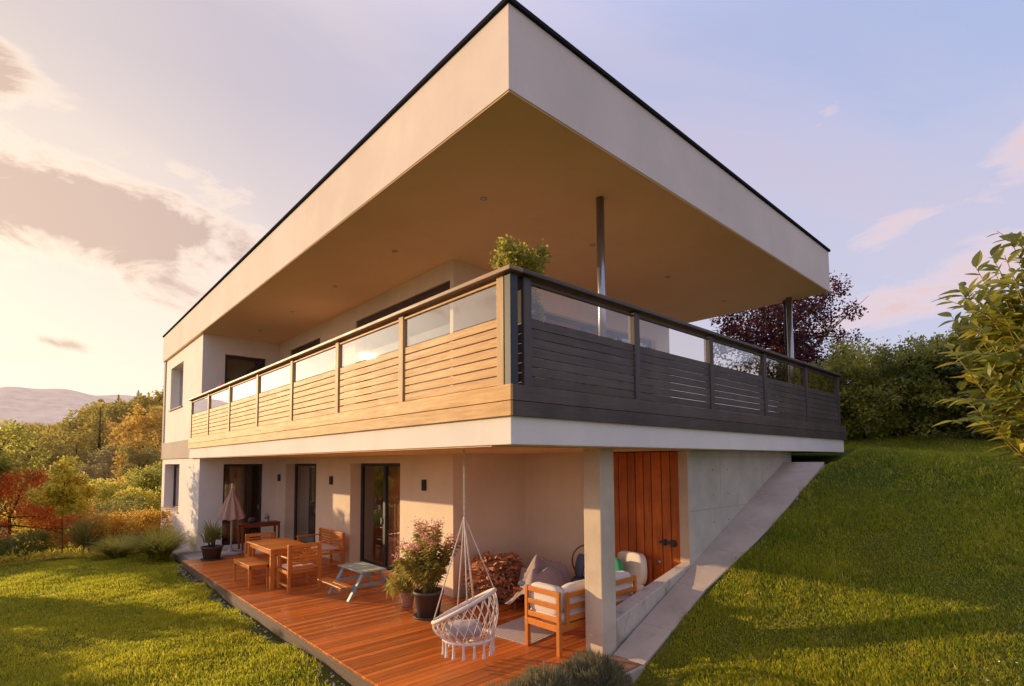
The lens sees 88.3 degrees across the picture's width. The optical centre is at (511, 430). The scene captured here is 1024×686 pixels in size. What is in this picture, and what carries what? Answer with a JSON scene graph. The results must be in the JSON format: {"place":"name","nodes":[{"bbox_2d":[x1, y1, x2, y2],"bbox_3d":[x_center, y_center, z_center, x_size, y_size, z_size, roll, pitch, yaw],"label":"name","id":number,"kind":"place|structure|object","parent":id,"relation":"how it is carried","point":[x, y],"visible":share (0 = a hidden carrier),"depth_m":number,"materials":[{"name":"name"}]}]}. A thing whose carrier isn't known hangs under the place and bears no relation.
{"place":"outdoors","nodes":[
{"label":"outdoors","id":0,"kind":"place"},
{"bbox_2d":[0,422,75,426],"bbox_3d":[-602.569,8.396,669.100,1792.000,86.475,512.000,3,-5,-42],"label":"hills","id":1,"kind":"structure","parent":0,"point":[31,423],"depth_m":743.70,"materials":[{"name":"green plant"}]},
{"bbox_2d":[0,387,154,422],"bbox_3d":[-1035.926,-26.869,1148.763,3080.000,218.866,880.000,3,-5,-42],"label":"hills","id":2,"kind":"structure","parent":0,"point":[18,404],"depth_m":1130.43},
{"bbox_2d":[0,550,333,685],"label":"lawn grass","id":3,"kind":"structure","parent":0,"point":[185,620],"depth_m":8.16,"materials":[{"name":"green plant"}]},
{"bbox_2d":[0,429,1023,685],"bbox_3d":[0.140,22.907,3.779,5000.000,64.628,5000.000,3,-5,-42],"label":"ground","id":4,"kind":"structure","parent":0,"point":[796,457],"depth_m":6.56,"materials":[{"name":"green plant"}]},
{"bbox_2d":[3,449,25,465],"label":"hill tree","id":5,"kind":"object","parent":4,"relation":"on","point":[15,456],"visible":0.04,"depth_m":59.33,"materials":[{"name":"green plant"}]},
{"bbox_2d":[0,483,31,524],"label":"hill tree","id":6,"kind":"object","parent":4,"relation":"on","point":[8,506],"visible":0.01,"depth_m":44.22,"materials":[{"name":"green plant"}]},
{"bbox_2d":[0,424,58,473],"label":"hill tree","id":7,"kind":"object","parent":4,"relation":"on","point":[48,439],"visible":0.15,"depth_m":64.30,"materials":[{"name":"green plant"}]},
{"bbox_2d":[0,461,91,522],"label":"garden tree","id":8,"kind":"object","parent":4,"relation":"on","point":[30,489],"visible":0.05,"depth_m":23.96,"materials":[{"name":"red plant"}]},
{"bbox_2d":[36,437,90,471],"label":"hill tree","id":9,"kind":"object","parent":4,"relation":"on","point":[60,448],"visible":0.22,"depth_m":69.32,"materials":[{"name":"green plant"}]},
{"bbox_2d":[45,431,95,463],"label":"hill tree","id":10,"kind":"object","parent":4,"relation":"on","point":[71,441],"visible":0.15,"depth_m":78.66,"materials":[{"name":"green plant"}]},
{"bbox_2d":[53,414,89,444],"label":"hill tree","id":11,"kind":"object","parent":4,"relation":"on","point":[64,427],"visible":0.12,"depth_m":91.13,"materials":[{"name":"green plant"}]},
{"bbox_2d":[0,550,144,566],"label":"garden bed","id":12,"kind":"object","parent":4,"relation":"on","point":[132,552],"visible":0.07,"depth_m":14.52,"materials":[{"name":"brown soil"}]},
{"bbox_2d":[0,419,58,507],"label":"lime tree","id":13,"kind":"object","parent":12,"relation":"on","point":[7,462],"visible":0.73,"depth_m":17.66,"materials":[{"name":"green plant"}]},
{"bbox_2d":[0,527,70,562],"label":"green shrub","id":14,"kind":"object","parent":12,"relation":"on","point":[31,547],"visible":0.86,"depth_m":15.06,"materials":[{"name":"green plant"}]},
{"bbox_2d":[3,500,98,550],"bbox_3d":[-16.346,3.326,18.594,2.528,2.185,2.484,-1,-3,3],"label":"yellow shrub","id":15,"kind":"object","parent":12,"relation":"on","point":[22,528],"visible":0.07,"depth_m":17.95,"materials":[{"name":"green plant"}]},
{"bbox_2d":[0,464,102,551],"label":"red maple","id":16,"kind":"object","parent":12,"relation":"on","point":[7,490],"visible":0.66,"depth_m":16.62,"materials":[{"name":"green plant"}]},
{"bbox_2d":[24,453,101,557],"bbox_3d":[-13.578,2.284,15.972,1.821,3.226,1.596,3,-5,-42],"label":"yellow sapling","id":17,"kind":"object","parent":12,"relation":"on","point":[62,492],"visible":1,"depth_m":15.84,"materials":[{"name":"green plant"}]},
{"bbox_2d":[0,537,138,563],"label":"ground cover","id":18,"kind":"object","parent":12,"relation":"on","point":[58,553],"visible":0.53,"depth_m":14.94,"materials":[{"name":"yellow plant"}]},
{"bbox_2d":[60,513,115,551],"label":"shrub","id":19,"kind":"object","parent":12,"relation":"on","point":[78,535],"visible":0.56,"depth_m":16.33,"materials":[{"name":"green plant"}]},
{"bbox_2d":[53,494,150,539],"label":"feathery shrub","id":20,"kind":"object","parent":12,"relation":"on","point":[122,503],"visible":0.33,"depth_m":18.97,"materials":[{"name":"orange plant"}]},
{"bbox_2d":[85,506,176,540],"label":"orange shrub","id":21,"kind":"object","parent":12,"relation":"on","point":[150,519],"visible":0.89,"depth_m":16.86,"materials":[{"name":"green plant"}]},
{"bbox_2d":[68,443,82,467],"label":"conifer","id":22,"kind":"object","parent":4,"relation":"on","point":[75,451],"visible":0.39,"depth_m":66.11,"materials":[{"name":"green plant"}]},
{"bbox_2d":[0,398,161,458],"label":"forest","id":23,"kind":"object","parent":4,"relation":"on","point":[84,412],"visible":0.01,"depth_m":105.87,"materials":[{"name":"green plant"}]},
{"bbox_2d":[61,471,118,530],"bbox_3d":[-22.169,3.718,27.314,2.789,3.265,2.692,-2,-4,29],"label":"garden tree","id":24,"kind":"object","parent":4,"relation":"on","point":[100,485],"visible":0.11,"depth_m":27.80,"materials":[{"name":"green plant"}]},
{"bbox_2d":[71,415,114,453],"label":"hill tree","id":25,"kind":"object","parent":4,"relation":"on","point":[86,424],"visible":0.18,"depth_m":75.65,"materials":[{"name":"green plant"}]},
{"bbox_2d":[77,407,111,469],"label":"conifer","id":26,"kind":"object","parent":4,"relation":"on","point":[98,439],"visible":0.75,"depth_m":65.15,"materials":[{"name":"green plant"}]},
{"bbox_2d":[71,460,117,482],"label":"hill tree","id":27,"kind":"object","parent":4,"relation":"on","point":[98,472],"visible":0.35,"depth_m":54.32,"materials":[{"name":"green plant"}]},
{"bbox_2d":[85,440,125,478],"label":"hill tree","id":28,"kind":"object","parent":4,"relation":"on","point":[96,457],"visible":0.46,"depth_m":56.61,"materials":[{"name":"green plant"}]},
{"bbox_2d":[73,529,141,558],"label":"grass clump","id":29,"kind":"object","parent":4,"relation":"on","point":[114,552],"visible":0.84,"depth_m":14.75,"materials":[{"name":"green plant"}]},
{"bbox_2d":[91,478,130,524],"bbox_3d":[-22.650,4.090,29.577,2.477,2.943,3.271,-2,-4,25],"label":"garden tree","id":30,"kind":"object","parent":4,"relation":"on","point":[115,484],"visible":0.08,"depth_m":29.31,"materials":[{"name":"green plant"}]},
{"bbox_2d":[94,493,148,535],"bbox_3d":[-17.325,3.839,23.451,2.186,2.101,2.103,3,-5,-42],"label":"garden tree","id":31,"kind":"object","parent":4,"relation":"on","point":[129,497],"visible":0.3,"depth_m":23.46,"materials":[{"name":"green plant"}]},
{"bbox_2d":[96,398,151,422],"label":"hill tree","id":32,"kind":"object","parent":4,"relation":"on","point":[118,411],"visible":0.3,"depth_m":85.04,"materials":[{"name":"green plant"}]},
{"bbox_2d":[101,414,161,458],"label":"hill tree","id":33,"kind":"object","parent":4,"relation":"on","point":[115,424],"visible":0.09,"depth_m":70.41,"materials":[{"name":"orange plant"}]},
{"bbox_2d":[104,403,162,462],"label":"hill tree","id":34,"kind":"object","parent":4,"relation":"on","point":[147,424],"visible":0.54,"depth_m":57.59,"materials":[{"name":"yellow plant"}]},
{"bbox_2d":[110,477,158,493],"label":"garden tree","id":35,"kind":"object","parent":4,"relation":"on","point":[117,479],"depth_m":30.77,"materials":[{"name":"yellow plant"}]},
{"bbox_2d":[110,430,161,478],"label":"hill tree","id":36,"kind":"object","parent":4,"relation":"on","point":[136,443],"visible":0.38,"depth_m":51.89,"materials":[{"name":"orange plant"}]},
{"bbox_2d":[111,485,161,534],"bbox_3d":[-17.719,3.772,25.418,2.688,2.558,3.362,3,-5,-42],"label":"garden tree","id":37,"kind":"object","parent":4,"relation":"on","point":[152,497],"visible":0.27,"depth_m":24.96,"materials":[{"name":"green plant"}]},
{"bbox_2d":[117,444,160,476],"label":"hill tree","id":38,"kind":"object","parent":4,"relation":"on","point":[142,458],"visible":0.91,"depth_m":45.28,"materials":[{"name":"green plant"}]},
{"bbox_2d":[118,461,161,505],"bbox_3d":[-19.244,3.245,28.053,3.375,3.300,2.978,1,-4,-16],"label":"garden tree","id":39,"kind":"object","parent":4,"relation":"on","point":[152,477],"visible":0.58,"depth_m":27.60,"materials":[{"name":"green plant"}]},
{"bbox_2d":[117,386,163,410],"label":"hill tree","id":40,"kind":"object","parent":4,"relation":"on","point":[143,401],"visible":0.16,"depth_m":99.56,"materials":[{"name":"green plant"}]},
{"bbox_2d":[108,523,198,558],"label":"grass clump","id":41,"kind":"object","parent":4,"relation":"on","point":[162,544],"visible":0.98,"depth_m":14.31,"materials":[{"name":"green plant"}]},
{"bbox_2d":[144,401,162,414],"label":"hill tree","id":42,"kind":"object","parent":4,"relation":"on","point":[161,410],"visible":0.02,"depth_m":87.08,"materials":[{"name":"green plant"}]},
{"bbox_2d":[170,546,189,561],"bbox_3d":[-10.986,3.704,16.827,0.410,0.165,5.800,3,-5,-42],"label":"gravel strip","id":43,"kind":"object","parent":4,"relation":"on","point":[175,554],"visible":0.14,"depth_m":15.26,"materials":[{"name":"grey gravel"}]},
{"bbox_2d":[179,549,225,563],"bbox_3d":[-8.215,3.482,14.259,1.050,0.270,1.720,3,-5,-42],"label":"paved strip","id":44,"kind":"object","parent":4,"relation":"on","point":[190,555],"visible":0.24,"depth_m":14.29,"materials":[{"name":"grey concrete"}]},
{"bbox_2d":[176,567,344,685],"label":"pebbles","id":45,"kind":"object","parent":4,"relation":"on","point":[322,666],"visible":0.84,"depth_m":8.31,"materials":[{"name":"grey gravel"}]},
{"bbox_2d":[182,551,585,685],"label":"wooden deck","id":46,"kind":"structure","parent":4,"relation":"on","point":[366,637],"depth_m":7.58,"materials":[{"name":"brown wood"}]},
{"bbox_2d":[192,518,231,560],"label":"potted yucca","id":47,"kind":"object","parent":46,"relation":"on","point":[212,551],"visible":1,"depth_m":13.18,"materials":[{"name":"plant"}]},
{"bbox_2d":[217,483,245,555],"bbox_3d":[-7.488,2.337,14.075,0.647,1.880,0.647,-2,-4,25],"label":"closed parasol","id":48,"kind":"object","parent":46,"relation":"on","point":[231,509],"visible":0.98,"depth_m":13.95,"materials":[{"name":"fabric"}]},
{"bbox_2d":[233,557,268,589],"bbox_3d":[-5.217,2.829,10.533,0.380,0.452,1.060,3,-5,-42],"label":"wooden stool","id":49,"kind":"object","parent":46,"relation":"on","point":[250,564],"visible":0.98,"depth_m":10.28,"materials":[{"name":"orange wood"}]},
{"bbox_2d":[238,520,280,550],"bbox_3d":[-7.210,2.973,15.032,1.040,0.720,0.400,3,-5,-42],"label":"console table","id":50,"kind":"object","parent":46,"relation":"on","point":[275,523],"visible":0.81,"depth_m":14.83,"materials":[{"name":"red wood"}]},
{"bbox_2d":[248,517,255,522],"bbox_3d":[-7.361,2.523,14.923,0.220,0.160,0.217,3,-5,-42],"label":"round pot","id":51,"kind":"object","parent":50,"relation":"on","point":[251,519],"visible":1,"depth_m":14.84,"materials":[{"name":"ceramic"}]},
{"bbox_2d":[264,513,269,521],"bbox_3d":[-7.051,2.494,15.180,0.150,0.244,0.150,3,-5,-42],"label":"lantern","id":52,"kind":"object","parent":50,"relation":"on","point":[267,518],"visible":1,"depth_m":15.13,"materials":[{"name":"silver metal"}]},
{"bbox_2d":[244,532,280,574],"bbox_3d":[-5.573,2.729,11.840,0.646,0.810,0.620,3,-5,-42],"label":"garden armchair","id":53,"kind":"object","parent":46,"relation":"on","point":[260,554],"visible":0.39,"depth_m":11.84,"materials":[{"name":"orange wood"}]},
{"bbox_2d":[247,538,311,588],"bbox_3d":[-4.826,2.698,10.883,0.800,0.750,1.520,3,-5,-42],"label":"dining table","id":54,"kind":"object","parent":46,"relation":"on","point":[273,547],"visible":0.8,"depth_m":10.60,"materials":[{"name":"orange wood"}]},
{"bbox_2d":[277,542,321,593],"bbox_3d":[-4.111,2.586,10.175,0.646,0.880,0.620,3,-5,-42],"label":"garden armchair","id":55,"kind":"object","parent":46,"relation":"on","point":[307,565],"visible":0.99,"depth_m":10.01,"materials":[{"name":"orange wood"}]},
{"bbox_2d":[296,528,344,565],"bbox_3d":[-4.545,2.769,12.461,0.620,0.790,1.366,3,-5,-42],"label":"garden loveseat","id":56,"kind":"object","parent":46,"relation":"on","point":[331,547],"visible":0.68,"depth_m":12.30,"materials":[{"name":"orange wood"}]},
{"bbox_2d":[317,561,398,602],"bbox_3d":[-2.760,2.737,9.661,1.243,0.492,0.994,3,-5,-42],"label":"picnic table","id":57,"kind":"object","parent":46,"relation":"on","point":[362,568],"visible":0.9,"depth_m":9.51,"materials":[{"name":"grey wood"}]},
{"bbox_2d":[382,557,418,606],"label":"potted plant","id":58,"kind":"object","parent":46,"relation":"on","point":[406,593],"visible":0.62,"depth_m":8.71,"materials":[{"name":"green plant"}]},
{"bbox_2d":[392,516,464,620],"bbox_3d":[-1.251,2.115,8.322,0.986,1.564,0.993,-3,-4,35],"label":"potted oleander","id":59,"kind":"object","parent":46,"relation":"on","point":[430,566],"visible":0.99,"depth_m":8.14,"materials":[{"name":"plant"}]},
{"bbox_2d":[461,551,524,603],"bbox_3d":[-0.270,2.543,9.325,1.189,0.807,1.172,3,-5,-42],"label":"firewood pile","id":60,"kind":"object","parent":46,"relation":"on","point":[504,570],"visible":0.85,"depth_m":9.01,"materials":[{"name":"brown wood"}]},
{"bbox_2d":[513,579,524,608],"bbox_3d":[0.515,2.685,8.792,0.660,0.460,0.810,-3,-4,33],"label":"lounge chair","id":61,"kind":"object","parent":46,"relation":"on","point":[521,582],"visible":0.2,"depth_m":8.61,"materials":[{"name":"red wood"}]},
{"bbox_2d":[504,555,570,604],"bbox_3d":[0.533,2.504,8.796,0.980,0.883,1.100,-3,-4,33],"label":"blanket","id":62,"kind":"object","parent":61,"relation":"on","point":[541,569],"visible":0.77,"depth_m":8.58,"materials":[{"name":"fabric"}]},
{"bbox_2d":[482,616,579,644],"bbox_3d":[0.369,2.848,7.724,0.840,0.010,1.500,-3,-4,40],"label":"rug","id":63,"kind":"object","parent":46,"relation":"on","point":[513,630],"visible":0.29,"depth_m":7.42,"materials":[{"name":"grey fabric"}]},
{"bbox_2d":[571,545,584,581],"bbox_3d":[1.250,2.433,8.896,0.587,0.972,0.440,-2,-4,19],"label":"rattan chair","id":64,"kind":"object","parent":46,"relation":"on","point":[575,578],"visible":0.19,"depth_m":9.00,"materials":[{"name":"black wicker"}]},
{"bbox_2d":[575,553,584,577],"bbox_3d":[1.163,2.307,9.022,0.158,0.392,0.400,0,-3,-4],"label":"navy pillow","id":65,"kind":"object","parent":64,"relation":"on","point":[579,565],"visible":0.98,"depth_m":8.87,"materials":[{"name":"fabric"}]},
{"bbox_2d":[525,571,636,657],"bbox_3d":[0.982,2.405,7.250,1.640,0.833,0.645,3,-5,-42],"label":"outdoor sofa","id":66,"kind":"object","parent":46,"relation":"on","point":[565,603],"visible":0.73,"depth_m":6.74,"materials":[{"name":"orange wood"}]},
{"bbox_2d":[617,550,651,594],"bbox_3d":[1.699,2.393,8.215,0.720,0.960,0.620,2,-4,-34],"label":"lounge chair","id":67,"kind":"object","parent":46,"relation":"on","point":[635,563],"visible":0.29,"depth_m":8.18,"materials":[{"name":"white fabric"}]},
{"bbox_2d":[615,557,624,571],"bbox_3d":[1.611,2.163,8.325,0.179,0.377,0.440,2,-4,-31],"label":"green pillow","id":68,"kind":"object","parent":67,"relation":"on","point":[619,566],"visible":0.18,"depth_m":8.15,"materials":[{"name":"fabric"}]},
{"bbox_2d":[485,677,521,685],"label":"lavender bush","id":69,"kind":"object","parent":4,"relation":"on","point":[507,683],"visible":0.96,"depth_m":5.12,"materials":[{"name":"green plant"}]},
{"bbox_2d":[160,0,846,656],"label":"house","id":70,"kind":"structure","parent":4,"relation":"on","point":[360,346],"depth_m":8.57,"materials":[{"name":"beige paint"}]},
{"bbox_2d":[173,464,179,507],"bbox_3d":[-11.355,1.912,18.130,0.070,1.540,2.550,3,-5,-42],"label":"window","id":71,"kind":"structure","parent":70,"relation":"in","point":[176,466],"depth_m":18.84,"materials":[{"name":"grey glass"}]},
{"bbox_2d":[179,368,182,405],"bbox_3d":[-11.130,-1.487,18.014,0.070,1.470,2.050,3,-5,-42],"label":"window","id":72,"kind":"structure","parent":70,"relation":"in","point":[181,370],"depth_m":18.67,"materials":[{"name":"glass"}]},
{"bbox_2d":[212,383,227,430],"bbox_3d":[-8.256,-0.543,14.675,0.594,1.388,2.452,3,-5,-42],"label":"flower box","id":73,"kind":"object","parent":70,"relation":"on","point":[218,406],"visible":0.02,"depth_m":14.01,"materials":[{"name":"metal"}]},
{"bbox_2d":[222,464,261,544],"bbox_3d":[-8.107,2.181,15.809,1.100,2.370,0.100,3,-5,-42],"label":"door","id":74,"kind":"structure","parent":70,"relation":"in","point":[249,469],"depth_m":15.95,"materials":[{"name":"black metal"}]},
{"bbox_2d":[225,355,264,422],"bbox_3d":[-8.142,-1.013,16.005,1.150,2.470,0.070,3,-5,-42],"label":"door","id":75,"kind":"structure","parent":70,"relation":"in","point":[256,360],"depth_m":16.08,"materials":[{"name":"black metal"}]},
{"bbox_2d":[294,464,315,542],"bbox_3d":[-5.801,2.125,15.116,0.100,2.370,2.310,3,-5,-42],"label":"door","id":76,"kind":"structure","parent":70,"relation":"in","point":[296,465],"depth_m":15.88,"materials":[{"name":"black metal"}]},
{"bbox_2d":[360,463,399,573],"bbox_3d":[-2.870,1.916,11.895,0.100,2.370,2.310,3,-5,-42],"label":"door","id":77,"kind":"structure","parent":70,"relation":"in","point":[385,466],"depth_m":11.93,"materials":[{"name":"metal"}]},
{"bbox_2d":[431,449,498,660],"bbox_3d":[-0.580,1.438,6.435,0.840,2.487,0.842,3,-5,-42],"label":"hanging chair","id":78,"kind":"object","parent":70,"relation":"hanging from","point":[465,630],"visible":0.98,"depth_m":6.25,"materials":[{"name":"fabric"}]},
{"bbox_2d":[488,234,551,367],"bbox_3d":[0.098,-1.365,6.197,0.775,1.904,0.763,1,-4,-19],"label":"topiary tree","id":79,"kind":"object","parent":70,"relation":"on","point":[523,257],"visible":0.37,"depth_m":6.09,"materials":[{"name":"green plant"}]},
{"bbox_2d":[544,313,651,401],"bbox_3d":[2.185,-1.272,12.831,4.300,2.480,0.070,3,-5,-42],"label":"window","id":80,"kind":"structure","parent":70,"relation":"in","point":[584,327],"depth_m":12.50,"materials":[{"name":"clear glass"}]},
{"bbox_2d":[613,451,681,595],"bbox_3d":[2.017,1.615,8.673,0.128,2.530,1.730,3,-5,-42],"label":"barn door","id":81,"kind":"structure","parent":70,"relation":"in","point":[646,484],"depth_m":8.47,"materials":[{"name":"red wood"}]},
{"bbox_2d":[509,660,581,685],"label":"lavender bush","id":82,"kind":"object","parent":4,"relation":"on","point":[555,676],"visible":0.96,"depth_m":5.26,"materials":[{"name":"green plant"}]},
{"bbox_2d":[557,647,635,685],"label":"lavender bush","id":83,"kind":"object","parent":4,"relation":"on","point":[590,668],"visible":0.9,"depth_m":5.47,"materials":[{"name":"green plant"}]},
{"bbox_2d":[616,563,690,649],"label":"wall","id":84,"kind":"structure","parent":4,"relation":"on","point":[633,611],"depth_m":7.08,"materials":[{"name":"grey concrete"}]},
{"bbox_2d":[770,364,795,412],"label":"hedge shrub","id":85,"kind":"object","parent":4,"relation":"on","point":[784,370],"visible":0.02,"depth_m":16.68,"materials":[{"name":"green plant"}]},
{"bbox_2d":[709,270,868,402],"bbox_3d":[8.679,-2.699,16.741,6.308,5.640,3.423,3,-5,-42],"label":"plum tree","id":86,"kind":"object","parent":4,"relation":"on","point":[764,324],"visible":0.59,"depth_m":16.10,"materials":[{"name":"purple plant"}]},
{"bbox_2d":[777,359,826,420],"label":"hedge shrub","id":87,"kind":"object","parent":4,"relation":"on","point":[808,374],"visible":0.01,"depth_m":15.59,"materials":[{"name":"green plant"}]},
{"bbox_2d":[795,361,861,438],"bbox_3d":[8.149,-0.682,13.866,1.830,2.516,1.924,3,-5,-42],"label":"hedge shrub","id":88,"kind":"object","parent":4,"relation":"on","point":[819,384],"visible":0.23,"depth_m":13.55,"materials":[{"name":"green plant"}]},
{"bbox_2d":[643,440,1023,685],"bbox_3d":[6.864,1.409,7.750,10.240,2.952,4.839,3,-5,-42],"label":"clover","id":89,"kind":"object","parent":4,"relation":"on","point":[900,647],"visible":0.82,"depth_m":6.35,"materials":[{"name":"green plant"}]},
{"bbox_2d":[813,350,858,414],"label":"hedge shrub","id":90,"kind":"object","parent":4,"relation":"on","point":[833,361],"visible":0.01,"depth_m":15.84,"materials":[{"name":"green plant"}]},
{"bbox_2d":[809,337,919,439],"bbox_3d":[9.057,-0.877,13.558,2.410,3.172,2.369,3,-5,-42],"label":"hedge shrub","id":91,"kind":"object","parent":4,"relation":"on","point":[874,413],"visible":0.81,"depth_m":13.20,"materials":[{"name":"green plant"}]},
{"bbox_2d":[854,330,944,436],"bbox_3d":[9.849,-0.869,13.520,1.855,3.177,2.246,0,-3,2],"label":"hedge shrub","id":92,"kind":"object","parent":4,"relation":"on","point":[909,382],"visible":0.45,"depth_m":13.06,"materials":[{"name":"green plant"}]},
{"bbox_2d":[885,330,973,438],"bbox_3d":[10.677,-0.963,13.069,2.295,3.157,2.328,-1,-3,6],"label":"hedge shrub","id":93,"kind":"object","parent":4,"relation":"on","point":[939,394],"visible":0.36,"depth_m":12.77,"materials":[{"name":"green plant"}]},
{"bbox_2d":[906,340,952,431],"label":"hedge shrub","id":94,"kind":"object","parent":4,"relation":"on","point":[941,429],"visible":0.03,"depth_m":13.94,"materials":[{"name":"green plant"}]},
{"bbox_2d":[927,334,1019,440],"bbox_3d":[11.069,-0.921,12.554,2.189,3.102,2.019,3,-5,-42],"label":"hedge shrub","id":95,"kind":"object","parent":4,"relation":"on","point":[965,425],"visible":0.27,"depth_m":12.44,"materials":[{"name":"green plant"}]},
{"bbox_2d":[930,231,1023,473],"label":"laurel shrub","id":96,"kind":"object","parent":4,"relation":"on","point":[996,361],"visible":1,"depth_m":3.66,"materials":[{"name":"green plant"}]},
{"bbox_2d":[937,342,1019,439],"bbox_3d":[11.308,-0.949,12.116,2.471,3.231,2.293,3,-5,-42],"label":"hedge shrub","id":97,"kind":"object","parent":4,"relation":"on","point":[958,368],"visible":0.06,"depth_m":12.29,"materials":[{"name":"green plant"}]},
{"bbox_2d":[0,0,1023,411],"label":"sky","id":98,"kind":"structure","parent":0,"point":[147,147],"materials":[{"name":"blue"}]},
{"bbox_2d":[605,656,640,671],"bbox_3d":[1.227,2.736,6.164,0.420,0.014,0.380,3,-5,-44],"label":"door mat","id":99,"kind":"object","parent":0,"point":[629,665],"depth_m":6.18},
{"bbox_2d":[625,665,644,682],"bbox_3d":[1.173,2.848,6.086,0.630,0.214,0.440,3,-5,-42],"label":"path landing","id":100,"kind":"object","parent":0,"point":[635,672],"visible":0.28,"depth_m":6.03,"materials":[{"name":"concrete"}]},
{"bbox_2d":[613,462,823,665],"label":"path","id":101,"kind":"structure","parent":0,"point":[775,496],"depth_m":7.86,"materials":[{"name":"concrete"}]}
]}

